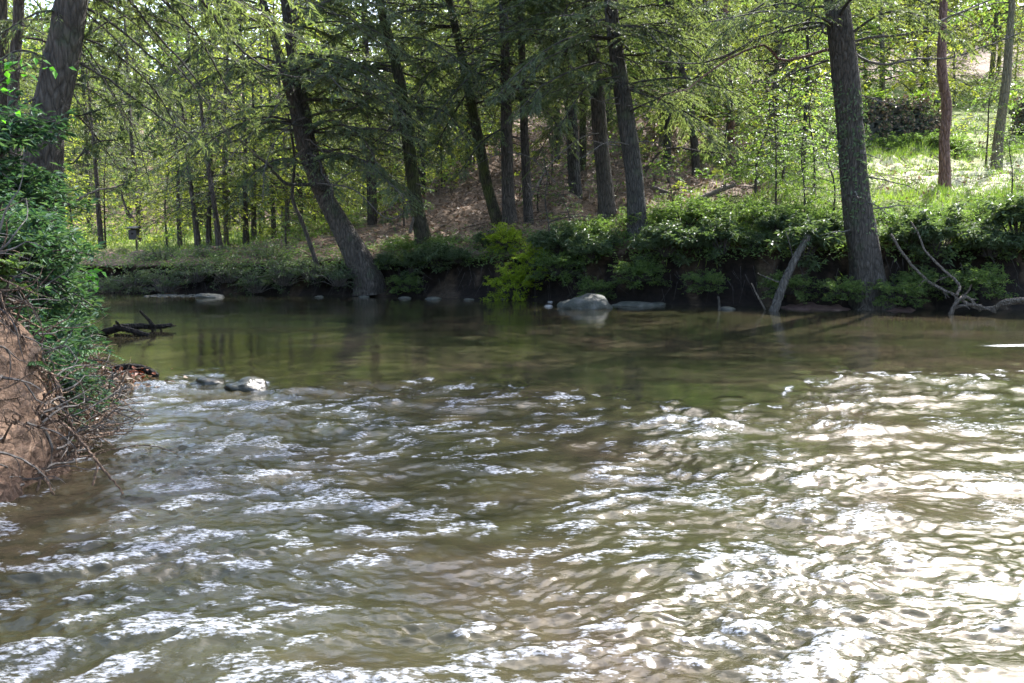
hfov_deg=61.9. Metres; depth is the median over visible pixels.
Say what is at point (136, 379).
leaf jam
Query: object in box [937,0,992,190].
dead tree
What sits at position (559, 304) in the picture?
mossy boulder
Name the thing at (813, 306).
mud bank
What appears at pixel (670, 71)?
broadleaf tree
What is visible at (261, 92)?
hemlock tree
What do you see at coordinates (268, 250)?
twiggy bush
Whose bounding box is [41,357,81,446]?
dead branch
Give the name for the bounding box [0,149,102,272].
vine thicket
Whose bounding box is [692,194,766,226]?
leafy bush
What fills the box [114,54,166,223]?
broadleaf tree
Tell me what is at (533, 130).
sapling
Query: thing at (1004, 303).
branch
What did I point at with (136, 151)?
hemlock tree
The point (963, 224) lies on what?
laurel bush
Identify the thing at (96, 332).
vine thicket
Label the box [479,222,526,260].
leafy bush
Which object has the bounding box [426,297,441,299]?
river stone
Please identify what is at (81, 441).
dead branch
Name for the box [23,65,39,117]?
hemlock tree
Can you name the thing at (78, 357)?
fern
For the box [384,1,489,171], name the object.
broadleaf tree
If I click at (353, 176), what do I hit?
sapling
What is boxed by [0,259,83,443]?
rootlets
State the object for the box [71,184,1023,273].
ground cover
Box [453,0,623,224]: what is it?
hemlock tree
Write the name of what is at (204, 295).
flat rock
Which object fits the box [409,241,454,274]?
laurel bush
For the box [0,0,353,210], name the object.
hemlock
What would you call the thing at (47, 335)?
leafy sprig
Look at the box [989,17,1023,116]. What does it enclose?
broadleaf tree
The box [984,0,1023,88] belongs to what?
broadleaf tree
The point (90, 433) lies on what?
brushwood
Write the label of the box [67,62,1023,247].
undergrowth
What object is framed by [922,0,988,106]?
broadleaf tree
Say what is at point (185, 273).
twiggy bush
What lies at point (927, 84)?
broadleaf tree
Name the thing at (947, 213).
leafy bush
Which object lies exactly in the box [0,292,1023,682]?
river
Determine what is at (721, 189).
fallen log
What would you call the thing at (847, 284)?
leafy bush
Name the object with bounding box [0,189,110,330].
vine thicket
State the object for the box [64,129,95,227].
broadleaf tree
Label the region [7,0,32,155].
hemlock tree
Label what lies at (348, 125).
hemlock tree
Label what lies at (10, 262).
fern
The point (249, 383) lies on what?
submerged rock
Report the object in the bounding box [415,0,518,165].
hemlock tree
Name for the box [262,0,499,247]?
hemlock tree
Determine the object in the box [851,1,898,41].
broadleaf tree
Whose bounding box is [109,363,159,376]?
black driftwood
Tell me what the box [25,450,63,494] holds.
dead branch
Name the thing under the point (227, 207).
conifer tree
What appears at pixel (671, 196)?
sapling
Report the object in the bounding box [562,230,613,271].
laurel bush
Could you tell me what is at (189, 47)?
hemlock tree
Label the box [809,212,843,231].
laurel bush
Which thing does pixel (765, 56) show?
hemlock tree
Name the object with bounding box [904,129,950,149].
leafy bush
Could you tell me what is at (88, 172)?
hemlock tree
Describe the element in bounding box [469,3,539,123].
broadleaf tree
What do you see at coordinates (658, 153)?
arched branch
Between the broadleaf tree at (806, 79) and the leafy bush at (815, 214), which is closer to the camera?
the leafy bush at (815, 214)
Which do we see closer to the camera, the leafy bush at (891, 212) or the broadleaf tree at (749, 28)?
the leafy bush at (891, 212)
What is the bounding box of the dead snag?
[408,217,414,232]
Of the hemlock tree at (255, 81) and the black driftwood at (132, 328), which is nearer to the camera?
the black driftwood at (132, 328)
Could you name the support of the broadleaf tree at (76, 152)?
on the ground at (452, 282)
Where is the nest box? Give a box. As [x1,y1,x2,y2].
[126,226,140,247]
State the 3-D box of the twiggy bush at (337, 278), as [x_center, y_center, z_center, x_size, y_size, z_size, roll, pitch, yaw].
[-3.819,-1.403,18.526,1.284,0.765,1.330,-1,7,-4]
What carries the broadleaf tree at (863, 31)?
on the ground at (452, 282)
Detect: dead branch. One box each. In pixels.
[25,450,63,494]
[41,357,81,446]
[42,393,50,433]
[43,415,123,493]
[84,445,178,459]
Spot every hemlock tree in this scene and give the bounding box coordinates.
[0,0,146,165]
[0,0,207,258]
[4,0,167,166]
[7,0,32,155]
[7,5,73,192]
[20,52,65,180]
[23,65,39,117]
[35,5,137,236]
[75,0,181,234]
[81,0,174,227]
[104,61,160,213]
[149,0,239,230]
[212,60,242,221]
[215,80,263,224]
[231,1,294,232]
[237,30,268,171]
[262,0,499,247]
[285,0,442,224]
[288,3,365,200]
[288,15,365,219]
[306,5,366,206]
[331,0,498,195]
[333,0,590,227]
[350,101,380,205]
[357,0,451,186]
[374,0,609,228]
[414,1,471,166]
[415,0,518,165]
[451,0,717,223]
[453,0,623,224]
[454,0,641,198]
[474,0,513,125]
[474,0,553,105]
[482,0,786,239]
[497,0,655,171]
[509,0,611,162]
[539,0,661,127]
[570,0,652,72]
[604,0,762,175]
[625,0,731,85]
[645,0,1023,310]
[697,2,773,96]
[723,0,831,144]
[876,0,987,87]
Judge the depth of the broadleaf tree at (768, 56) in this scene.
37.82 m
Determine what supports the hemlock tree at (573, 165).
on the ground at (452, 282)
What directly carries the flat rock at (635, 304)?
on the ground at (452, 282)
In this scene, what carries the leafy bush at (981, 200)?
on the ground at (452, 282)
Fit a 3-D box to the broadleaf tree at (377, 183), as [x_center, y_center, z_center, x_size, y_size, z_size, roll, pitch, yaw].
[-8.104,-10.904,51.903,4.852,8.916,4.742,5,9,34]
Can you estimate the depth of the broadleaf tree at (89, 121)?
82.42 m
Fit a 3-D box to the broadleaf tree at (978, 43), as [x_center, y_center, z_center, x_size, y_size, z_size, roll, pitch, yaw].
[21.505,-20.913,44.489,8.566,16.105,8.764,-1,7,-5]
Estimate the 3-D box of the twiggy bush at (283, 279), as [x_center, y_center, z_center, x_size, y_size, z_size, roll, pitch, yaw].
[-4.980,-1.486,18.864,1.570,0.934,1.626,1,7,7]
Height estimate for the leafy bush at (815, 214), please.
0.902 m
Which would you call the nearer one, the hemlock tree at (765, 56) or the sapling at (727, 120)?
the sapling at (727, 120)
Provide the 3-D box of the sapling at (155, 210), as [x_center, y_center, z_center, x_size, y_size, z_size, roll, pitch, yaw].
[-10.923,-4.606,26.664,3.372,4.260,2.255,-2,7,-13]
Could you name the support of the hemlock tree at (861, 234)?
on the ground at (452, 282)
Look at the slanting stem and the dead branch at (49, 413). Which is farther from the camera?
the slanting stem
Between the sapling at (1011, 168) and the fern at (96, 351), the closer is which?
the fern at (96, 351)
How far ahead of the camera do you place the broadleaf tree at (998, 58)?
50.51 m
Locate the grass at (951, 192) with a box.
[73,139,1023,285]
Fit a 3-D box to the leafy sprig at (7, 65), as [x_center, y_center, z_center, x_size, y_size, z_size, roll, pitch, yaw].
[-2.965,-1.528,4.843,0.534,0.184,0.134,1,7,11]
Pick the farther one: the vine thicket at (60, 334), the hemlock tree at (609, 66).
the hemlock tree at (609, 66)
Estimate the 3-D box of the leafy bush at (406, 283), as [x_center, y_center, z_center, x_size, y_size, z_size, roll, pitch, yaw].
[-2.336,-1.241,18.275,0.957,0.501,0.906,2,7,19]
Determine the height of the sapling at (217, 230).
5.633 m
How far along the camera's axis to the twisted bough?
20.73 m
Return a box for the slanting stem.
[287,115,322,278]
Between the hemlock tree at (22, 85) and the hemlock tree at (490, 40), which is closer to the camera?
the hemlock tree at (22, 85)
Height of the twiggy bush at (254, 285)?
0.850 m
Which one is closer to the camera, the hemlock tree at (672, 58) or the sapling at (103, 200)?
the sapling at (103, 200)
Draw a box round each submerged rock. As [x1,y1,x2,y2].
[190,376,224,384]
[224,376,267,390]
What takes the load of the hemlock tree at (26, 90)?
on the ground at (452, 282)
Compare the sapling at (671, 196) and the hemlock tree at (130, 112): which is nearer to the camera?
the sapling at (671, 196)
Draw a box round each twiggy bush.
[88,272,128,293]
[104,265,156,293]
[128,242,185,271]
[134,264,194,293]
[166,256,221,287]
[187,240,238,261]
[189,251,264,290]
[224,263,289,294]
[238,237,295,269]
[251,253,320,293]
[283,255,338,284]
[307,262,360,294]
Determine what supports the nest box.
on the ground at (452, 282)
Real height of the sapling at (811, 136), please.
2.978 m
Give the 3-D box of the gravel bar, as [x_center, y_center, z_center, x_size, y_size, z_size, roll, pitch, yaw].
[-7.205,-1.005,18.684,1.533,0.042,0.800,0,7,0]
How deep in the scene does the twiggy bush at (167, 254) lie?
20.32 m
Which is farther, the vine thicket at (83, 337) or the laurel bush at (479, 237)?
the laurel bush at (479, 237)
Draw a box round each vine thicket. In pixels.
[0,76,81,232]
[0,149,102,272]
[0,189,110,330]
[0,206,95,329]
[5,298,114,402]
[30,291,107,371]
[35,335,121,440]
[38,255,98,337]
[70,293,108,345]
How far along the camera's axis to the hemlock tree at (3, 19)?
11.75 m
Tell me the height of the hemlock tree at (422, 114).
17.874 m
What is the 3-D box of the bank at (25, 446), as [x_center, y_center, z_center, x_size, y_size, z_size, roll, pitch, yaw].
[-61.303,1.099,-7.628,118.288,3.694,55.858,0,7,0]
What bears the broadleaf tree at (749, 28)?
on the ground at (452, 282)
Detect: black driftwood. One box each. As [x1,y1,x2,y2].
[93,310,175,335]
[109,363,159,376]
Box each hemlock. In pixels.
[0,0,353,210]
[106,0,440,295]
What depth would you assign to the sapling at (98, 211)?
23.68 m
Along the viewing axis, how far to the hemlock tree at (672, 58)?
31.35 m
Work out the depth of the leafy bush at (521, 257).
17.07 m
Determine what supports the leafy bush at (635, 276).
on the ground at (452, 282)
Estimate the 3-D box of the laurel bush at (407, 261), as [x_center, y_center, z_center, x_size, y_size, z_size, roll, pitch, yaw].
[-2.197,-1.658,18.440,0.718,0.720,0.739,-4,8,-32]
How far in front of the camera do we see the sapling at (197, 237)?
22.70 m
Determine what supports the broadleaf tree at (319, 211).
on the ground at (452, 282)
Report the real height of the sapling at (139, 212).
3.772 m
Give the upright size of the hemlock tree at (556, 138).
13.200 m
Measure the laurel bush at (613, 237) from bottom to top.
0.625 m
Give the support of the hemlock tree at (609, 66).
on the ground at (452, 282)
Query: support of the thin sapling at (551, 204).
on the ground at (452, 282)
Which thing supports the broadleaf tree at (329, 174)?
on the ground at (452, 282)
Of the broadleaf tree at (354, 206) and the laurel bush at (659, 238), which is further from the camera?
the broadleaf tree at (354, 206)
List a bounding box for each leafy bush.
[381,235,416,251]
[384,272,427,294]
[427,232,458,244]
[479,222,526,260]
[481,262,542,300]
[508,241,559,280]
[524,247,592,285]
[561,214,620,236]
[573,276,617,299]
[606,254,672,288]
[608,205,681,237]
[646,193,723,229]
[678,268,728,293]
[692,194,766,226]
[725,196,820,235]
[757,269,817,303]
[776,200,842,225]
[814,276,871,302]
[865,131,915,149]
[867,274,934,307]
[874,201,941,225]
[890,266,946,292]
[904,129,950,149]
[920,201,986,226]
[927,131,976,156]
[928,262,1018,302]
[965,192,1019,221]
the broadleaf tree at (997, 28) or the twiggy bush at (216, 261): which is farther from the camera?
the broadleaf tree at (997, 28)
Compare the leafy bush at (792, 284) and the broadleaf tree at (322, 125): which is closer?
the leafy bush at (792, 284)
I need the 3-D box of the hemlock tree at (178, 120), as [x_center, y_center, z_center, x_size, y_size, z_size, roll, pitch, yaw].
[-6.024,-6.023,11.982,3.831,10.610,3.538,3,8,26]
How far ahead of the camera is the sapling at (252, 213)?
25.14 m
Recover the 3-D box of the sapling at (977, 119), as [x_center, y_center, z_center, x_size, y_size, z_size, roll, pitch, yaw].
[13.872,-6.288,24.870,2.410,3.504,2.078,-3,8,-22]
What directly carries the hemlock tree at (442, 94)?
on the ground at (452, 282)
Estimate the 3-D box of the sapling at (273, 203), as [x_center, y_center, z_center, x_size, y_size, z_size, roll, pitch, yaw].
[-7.279,-6.152,26.527,2.249,6.601,2.031,3,8,23]
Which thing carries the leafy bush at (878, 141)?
on the ground at (452, 282)
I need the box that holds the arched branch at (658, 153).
[644,135,738,173]
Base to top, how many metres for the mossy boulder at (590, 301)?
0.494 m
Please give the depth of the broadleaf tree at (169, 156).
82.95 m
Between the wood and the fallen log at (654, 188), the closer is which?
the fallen log at (654, 188)
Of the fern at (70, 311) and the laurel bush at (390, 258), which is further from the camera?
the laurel bush at (390, 258)
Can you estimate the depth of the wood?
96.96 m
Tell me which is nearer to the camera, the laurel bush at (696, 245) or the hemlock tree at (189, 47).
the laurel bush at (696, 245)
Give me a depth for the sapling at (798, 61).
20.11 m
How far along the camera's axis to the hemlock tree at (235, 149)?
64.60 m
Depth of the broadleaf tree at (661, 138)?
28.24 m
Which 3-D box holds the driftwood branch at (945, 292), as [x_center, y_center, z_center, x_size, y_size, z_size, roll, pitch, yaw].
[7.077,-1.275,14.618,0.288,1.580,1.172,-6,10,-42]
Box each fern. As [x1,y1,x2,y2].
[0,252,44,295]
[6,293,89,321]
[23,325,100,368]
[27,330,67,370]
[32,296,91,320]
[41,325,125,360]
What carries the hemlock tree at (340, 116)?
on the ground at (452, 282)
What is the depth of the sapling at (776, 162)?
17.33 m
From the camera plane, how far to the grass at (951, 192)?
21.44 m
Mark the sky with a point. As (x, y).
(33, 2)
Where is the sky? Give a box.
[9,0,1023,76]
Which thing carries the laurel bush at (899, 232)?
on the ground at (452, 282)
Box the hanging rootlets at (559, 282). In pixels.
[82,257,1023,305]
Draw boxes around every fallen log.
[650,185,680,194]
[694,183,735,199]
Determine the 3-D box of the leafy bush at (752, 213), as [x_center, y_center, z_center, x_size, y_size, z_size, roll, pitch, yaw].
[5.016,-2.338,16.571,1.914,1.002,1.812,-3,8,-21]
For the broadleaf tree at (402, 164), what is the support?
on the ground at (452, 282)
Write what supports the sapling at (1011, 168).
on the ground at (452, 282)
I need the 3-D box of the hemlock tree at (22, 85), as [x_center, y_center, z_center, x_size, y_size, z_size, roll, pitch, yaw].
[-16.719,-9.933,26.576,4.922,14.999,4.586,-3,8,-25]
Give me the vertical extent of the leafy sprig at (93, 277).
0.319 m
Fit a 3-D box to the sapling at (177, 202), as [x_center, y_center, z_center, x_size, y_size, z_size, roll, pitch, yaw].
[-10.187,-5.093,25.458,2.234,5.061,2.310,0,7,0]
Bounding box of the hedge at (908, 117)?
[862,87,1023,143]
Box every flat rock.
[195,293,223,297]
[612,301,660,306]
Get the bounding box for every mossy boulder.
[557,299,570,307]
[561,293,612,309]
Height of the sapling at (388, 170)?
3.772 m
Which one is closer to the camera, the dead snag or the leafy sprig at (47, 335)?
the leafy sprig at (47, 335)
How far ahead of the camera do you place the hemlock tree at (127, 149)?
65.27 m
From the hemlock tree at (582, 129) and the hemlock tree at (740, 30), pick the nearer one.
the hemlock tree at (582, 129)
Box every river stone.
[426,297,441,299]
[720,306,734,309]
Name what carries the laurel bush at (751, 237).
on the ground at (452, 282)
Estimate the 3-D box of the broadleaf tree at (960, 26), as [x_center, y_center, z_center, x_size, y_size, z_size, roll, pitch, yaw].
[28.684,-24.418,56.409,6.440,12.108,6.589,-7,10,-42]
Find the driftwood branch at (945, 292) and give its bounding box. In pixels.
[889,221,960,313]
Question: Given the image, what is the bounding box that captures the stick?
[751,283,765,309]
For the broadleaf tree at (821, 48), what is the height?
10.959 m
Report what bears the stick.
on the river at (398, 490)
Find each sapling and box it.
[57,146,95,243]
[64,69,141,249]
[67,149,137,247]
[105,124,205,246]
[112,151,171,241]
[143,86,207,247]
[147,85,240,248]
[155,37,238,247]
[168,75,243,245]
[169,152,257,244]
[213,25,269,244]
[220,41,293,238]
[221,128,291,235]
[240,37,315,236]
[253,165,314,246]
[276,118,347,220]
[326,98,408,224]
[353,117,405,203]
[366,133,436,227]
[417,99,473,187]
[429,71,497,164]
[514,96,566,174]
[515,144,566,212]
[542,180,592,231]
[544,159,595,250]
[650,160,694,217]
[679,62,771,172]
[716,84,802,197]
[737,53,837,182]
[743,88,817,204]
[770,66,872,197]
[771,124,840,225]
[795,128,841,211]
[950,64,1023,166]
[983,119,1023,197]
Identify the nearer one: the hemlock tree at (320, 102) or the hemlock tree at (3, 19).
the hemlock tree at (3, 19)
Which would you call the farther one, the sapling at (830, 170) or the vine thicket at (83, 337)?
the sapling at (830, 170)
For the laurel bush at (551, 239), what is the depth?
16.82 m
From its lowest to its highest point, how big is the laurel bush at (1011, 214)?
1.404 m
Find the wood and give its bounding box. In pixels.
[8,0,1015,180]
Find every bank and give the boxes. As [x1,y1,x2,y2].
[0,309,108,502]
[781,302,914,311]
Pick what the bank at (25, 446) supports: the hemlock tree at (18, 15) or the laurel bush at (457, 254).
the hemlock tree at (18, 15)
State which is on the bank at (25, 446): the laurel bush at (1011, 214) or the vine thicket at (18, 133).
the vine thicket at (18, 133)
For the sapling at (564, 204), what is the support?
on the ground at (452, 282)
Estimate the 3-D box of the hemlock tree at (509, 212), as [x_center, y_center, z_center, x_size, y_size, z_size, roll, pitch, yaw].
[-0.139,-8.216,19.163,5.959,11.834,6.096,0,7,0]
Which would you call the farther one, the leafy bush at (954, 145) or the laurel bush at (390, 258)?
the leafy bush at (954, 145)
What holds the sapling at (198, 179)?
on the ground at (452, 282)
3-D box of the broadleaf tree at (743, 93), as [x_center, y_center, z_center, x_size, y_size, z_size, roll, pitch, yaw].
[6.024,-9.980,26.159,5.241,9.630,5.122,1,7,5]
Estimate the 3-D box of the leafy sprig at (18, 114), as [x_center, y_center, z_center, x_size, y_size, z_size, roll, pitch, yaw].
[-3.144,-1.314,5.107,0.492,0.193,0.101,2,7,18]
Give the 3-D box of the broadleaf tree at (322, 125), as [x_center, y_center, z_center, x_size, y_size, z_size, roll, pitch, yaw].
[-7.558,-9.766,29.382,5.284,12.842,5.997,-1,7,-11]
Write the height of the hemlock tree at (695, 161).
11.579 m
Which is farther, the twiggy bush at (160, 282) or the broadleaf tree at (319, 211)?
the broadleaf tree at (319, 211)
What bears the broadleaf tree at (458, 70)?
on the ground at (452, 282)
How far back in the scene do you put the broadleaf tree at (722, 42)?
38.94 m
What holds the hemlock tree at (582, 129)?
on the ground at (452, 282)
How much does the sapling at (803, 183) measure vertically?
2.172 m
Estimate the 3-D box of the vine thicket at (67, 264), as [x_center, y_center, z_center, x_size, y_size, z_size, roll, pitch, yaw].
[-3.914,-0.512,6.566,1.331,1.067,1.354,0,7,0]
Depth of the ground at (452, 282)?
19.47 m
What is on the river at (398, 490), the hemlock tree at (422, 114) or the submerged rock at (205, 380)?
the submerged rock at (205, 380)
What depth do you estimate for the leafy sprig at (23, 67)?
5.05 m
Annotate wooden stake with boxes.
[717,296,720,309]
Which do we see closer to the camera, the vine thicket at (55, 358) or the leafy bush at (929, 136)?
the vine thicket at (55, 358)
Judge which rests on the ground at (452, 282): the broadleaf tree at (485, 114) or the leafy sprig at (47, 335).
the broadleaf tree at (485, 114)
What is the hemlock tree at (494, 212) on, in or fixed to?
on the ground at (452, 282)
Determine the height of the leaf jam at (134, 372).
0.171 m
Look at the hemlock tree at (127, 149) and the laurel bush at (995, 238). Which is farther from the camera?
the hemlock tree at (127, 149)
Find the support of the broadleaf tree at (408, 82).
on the ground at (452, 282)
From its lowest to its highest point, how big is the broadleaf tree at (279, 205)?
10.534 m
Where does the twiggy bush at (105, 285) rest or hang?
on the ground at (452, 282)
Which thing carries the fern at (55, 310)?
on the bank at (25, 446)
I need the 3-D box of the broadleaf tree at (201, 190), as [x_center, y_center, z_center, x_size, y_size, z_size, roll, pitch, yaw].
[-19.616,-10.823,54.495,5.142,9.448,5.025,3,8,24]
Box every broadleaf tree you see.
[20,5,119,232]
[64,43,121,175]
[64,72,145,231]
[64,99,102,203]
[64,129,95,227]
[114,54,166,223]
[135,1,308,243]
[141,91,222,229]
[147,83,219,231]
[154,13,280,231]
[155,107,193,186]
[167,107,242,228]
[197,0,360,231]
[199,0,366,231]
[216,0,361,227]
[265,135,315,221]
[289,33,366,218]
[294,125,347,222]
[333,1,450,192]
[349,117,404,207]
[360,69,440,204]
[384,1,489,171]
[398,0,548,182]
[400,0,497,161]
[425,5,499,169]
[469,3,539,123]
[578,0,776,167]
[592,0,740,145]
[631,0,794,160]
[677,0,758,114]
[698,0,870,141]
[710,0,771,74]
[724,0,832,117]
[738,2,828,97]
[744,0,867,174]
[751,1,876,102]
[765,0,929,92]
[785,0,997,113]
[805,0,903,59]
[829,0,921,76]
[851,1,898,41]
[852,0,1017,91]
[886,0,993,55]
[890,0,967,103]
[910,0,1023,79]
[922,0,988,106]
[950,0,1014,34]
[958,0,1023,71]
[968,6,1023,106]
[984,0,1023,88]
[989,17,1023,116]
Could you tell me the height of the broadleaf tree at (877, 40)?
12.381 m
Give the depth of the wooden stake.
15.02 m
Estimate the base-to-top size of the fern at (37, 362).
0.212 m
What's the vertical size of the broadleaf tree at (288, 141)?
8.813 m
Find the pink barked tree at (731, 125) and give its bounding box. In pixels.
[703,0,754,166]
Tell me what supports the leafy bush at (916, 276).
on the ground at (452, 282)
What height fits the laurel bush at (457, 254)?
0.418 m
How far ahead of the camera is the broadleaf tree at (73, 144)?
39.38 m
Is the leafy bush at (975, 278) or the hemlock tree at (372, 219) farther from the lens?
the hemlock tree at (372, 219)
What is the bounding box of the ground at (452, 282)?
[24,6,1023,310]
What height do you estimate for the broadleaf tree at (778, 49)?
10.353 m
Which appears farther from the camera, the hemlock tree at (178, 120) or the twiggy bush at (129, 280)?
the twiggy bush at (129, 280)
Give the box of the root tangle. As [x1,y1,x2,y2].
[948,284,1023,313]
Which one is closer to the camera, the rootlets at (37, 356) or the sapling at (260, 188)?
the rootlets at (37, 356)
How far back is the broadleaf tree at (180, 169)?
57.49 m
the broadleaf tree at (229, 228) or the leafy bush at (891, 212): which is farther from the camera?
the broadleaf tree at (229, 228)
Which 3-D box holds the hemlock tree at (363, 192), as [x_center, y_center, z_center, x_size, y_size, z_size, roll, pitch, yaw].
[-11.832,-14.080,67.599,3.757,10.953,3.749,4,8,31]
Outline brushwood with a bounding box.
[0,164,149,494]
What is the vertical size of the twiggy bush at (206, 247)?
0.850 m
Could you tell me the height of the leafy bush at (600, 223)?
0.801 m
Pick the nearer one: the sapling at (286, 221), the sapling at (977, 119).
the sapling at (286, 221)
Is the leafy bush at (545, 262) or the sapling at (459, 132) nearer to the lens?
the leafy bush at (545, 262)
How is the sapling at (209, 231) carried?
on the ground at (452, 282)
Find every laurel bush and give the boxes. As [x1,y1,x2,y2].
[373,251,401,270]
[393,248,427,279]
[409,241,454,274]
[444,247,471,266]
[473,229,495,248]
[525,220,595,271]
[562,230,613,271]
[596,227,626,254]
[628,220,700,266]
[677,229,717,262]
[691,209,747,265]
[737,231,771,253]
[753,208,796,237]
[764,210,843,279]
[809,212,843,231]
[877,215,943,262]
[900,199,978,269]
[947,222,985,243]
[952,220,1023,269]
[972,193,1023,262]
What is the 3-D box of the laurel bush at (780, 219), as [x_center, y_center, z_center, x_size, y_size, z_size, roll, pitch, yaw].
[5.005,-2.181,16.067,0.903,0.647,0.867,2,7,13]
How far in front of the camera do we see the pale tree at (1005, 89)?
24.32 m
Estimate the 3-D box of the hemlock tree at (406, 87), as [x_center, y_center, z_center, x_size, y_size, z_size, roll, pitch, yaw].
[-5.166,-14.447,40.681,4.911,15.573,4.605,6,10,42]
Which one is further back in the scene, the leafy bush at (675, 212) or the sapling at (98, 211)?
the sapling at (98, 211)
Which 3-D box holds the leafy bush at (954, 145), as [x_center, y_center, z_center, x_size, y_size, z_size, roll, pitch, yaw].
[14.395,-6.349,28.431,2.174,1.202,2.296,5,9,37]
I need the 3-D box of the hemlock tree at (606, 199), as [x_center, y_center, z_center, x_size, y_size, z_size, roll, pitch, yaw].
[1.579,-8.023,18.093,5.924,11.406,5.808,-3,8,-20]
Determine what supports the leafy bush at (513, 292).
on the ground at (452, 282)
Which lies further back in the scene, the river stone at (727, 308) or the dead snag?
the dead snag
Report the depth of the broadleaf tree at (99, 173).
49.95 m
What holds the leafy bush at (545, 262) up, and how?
on the ground at (452, 282)
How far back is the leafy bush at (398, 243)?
19.30 m
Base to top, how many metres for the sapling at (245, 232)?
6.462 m
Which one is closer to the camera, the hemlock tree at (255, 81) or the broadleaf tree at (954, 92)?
the broadleaf tree at (954, 92)
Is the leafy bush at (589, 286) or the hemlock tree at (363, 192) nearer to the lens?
the leafy bush at (589, 286)
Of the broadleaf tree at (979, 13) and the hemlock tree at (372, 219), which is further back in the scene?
the broadleaf tree at (979, 13)
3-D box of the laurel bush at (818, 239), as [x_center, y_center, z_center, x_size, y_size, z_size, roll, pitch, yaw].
[5.277,-1.728,15.357,1.318,1.283,1.279,4,8,27]
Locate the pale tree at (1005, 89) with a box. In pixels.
[917,0,1022,169]
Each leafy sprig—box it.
[0,58,76,91]
[0,61,31,84]
[0,111,20,125]
[35,329,52,344]
[81,268,106,291]
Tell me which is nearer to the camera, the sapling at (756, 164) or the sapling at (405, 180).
the sapling at (756, 164)
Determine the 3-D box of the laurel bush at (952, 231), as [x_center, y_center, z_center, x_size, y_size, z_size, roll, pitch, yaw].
[7.535,-1.874,15.167,1.327,1.292,1.288,-6,9,-38]
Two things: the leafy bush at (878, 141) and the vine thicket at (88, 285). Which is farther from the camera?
the leafy bush at (878, 141)
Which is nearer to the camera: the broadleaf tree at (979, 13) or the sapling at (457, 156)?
the sapling at (457, 156)
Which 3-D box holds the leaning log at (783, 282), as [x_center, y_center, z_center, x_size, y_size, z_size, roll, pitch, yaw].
[4.739,-1.199,14.855,0.982,1.449,0.198,-3,8,-20]
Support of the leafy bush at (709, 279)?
on the ground at (452, 282)
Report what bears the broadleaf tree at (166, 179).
on the ground at (452, 282)
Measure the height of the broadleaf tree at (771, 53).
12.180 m
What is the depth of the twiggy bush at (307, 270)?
18.67 m
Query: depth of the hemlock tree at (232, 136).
67.76 m
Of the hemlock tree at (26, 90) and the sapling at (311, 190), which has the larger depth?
the hemlock tree at (26, 90)
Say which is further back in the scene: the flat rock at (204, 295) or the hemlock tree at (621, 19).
the hemlock tree at (621, 19)
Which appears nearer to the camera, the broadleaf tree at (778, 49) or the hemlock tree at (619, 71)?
the hemlock tree at (619, 71)
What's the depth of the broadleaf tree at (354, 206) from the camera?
37.62 m
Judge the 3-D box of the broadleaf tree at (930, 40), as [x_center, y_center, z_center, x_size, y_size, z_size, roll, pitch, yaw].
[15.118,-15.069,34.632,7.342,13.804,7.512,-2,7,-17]
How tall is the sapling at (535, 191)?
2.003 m
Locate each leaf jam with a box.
[99,370,187,393]
[108,365,172,381]
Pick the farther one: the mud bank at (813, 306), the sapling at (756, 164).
the sapling at (756, 164)
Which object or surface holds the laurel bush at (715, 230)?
on the ground at (452, 282)
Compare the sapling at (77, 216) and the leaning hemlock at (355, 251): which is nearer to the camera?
the leaning hemlock at (355, 251)
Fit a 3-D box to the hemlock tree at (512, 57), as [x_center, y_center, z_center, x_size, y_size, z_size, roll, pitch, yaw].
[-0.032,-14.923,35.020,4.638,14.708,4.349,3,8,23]
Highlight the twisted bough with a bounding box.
[120,189,135,220]
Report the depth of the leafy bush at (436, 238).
19.31 m
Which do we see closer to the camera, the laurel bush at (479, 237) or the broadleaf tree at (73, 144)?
the laurel bush at (479, 237)
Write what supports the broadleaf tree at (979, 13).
on the ground at (452, 282)
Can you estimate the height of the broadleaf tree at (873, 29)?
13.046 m
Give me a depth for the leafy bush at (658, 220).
17.14 m
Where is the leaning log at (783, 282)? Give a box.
[757,231,810,310]
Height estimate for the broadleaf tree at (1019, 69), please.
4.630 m
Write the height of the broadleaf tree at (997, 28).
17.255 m
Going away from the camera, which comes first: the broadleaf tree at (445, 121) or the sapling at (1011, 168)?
the sapling at (1011, 168)
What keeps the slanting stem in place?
on the ground at (452, 282)
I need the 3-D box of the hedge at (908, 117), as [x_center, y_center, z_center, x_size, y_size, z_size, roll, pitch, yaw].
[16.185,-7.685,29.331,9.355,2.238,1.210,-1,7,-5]
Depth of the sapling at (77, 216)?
27.65 m
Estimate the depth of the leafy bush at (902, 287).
14.62 m
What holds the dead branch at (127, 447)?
on the river at (398, 490)
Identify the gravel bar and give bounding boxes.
[144,294,196,296]

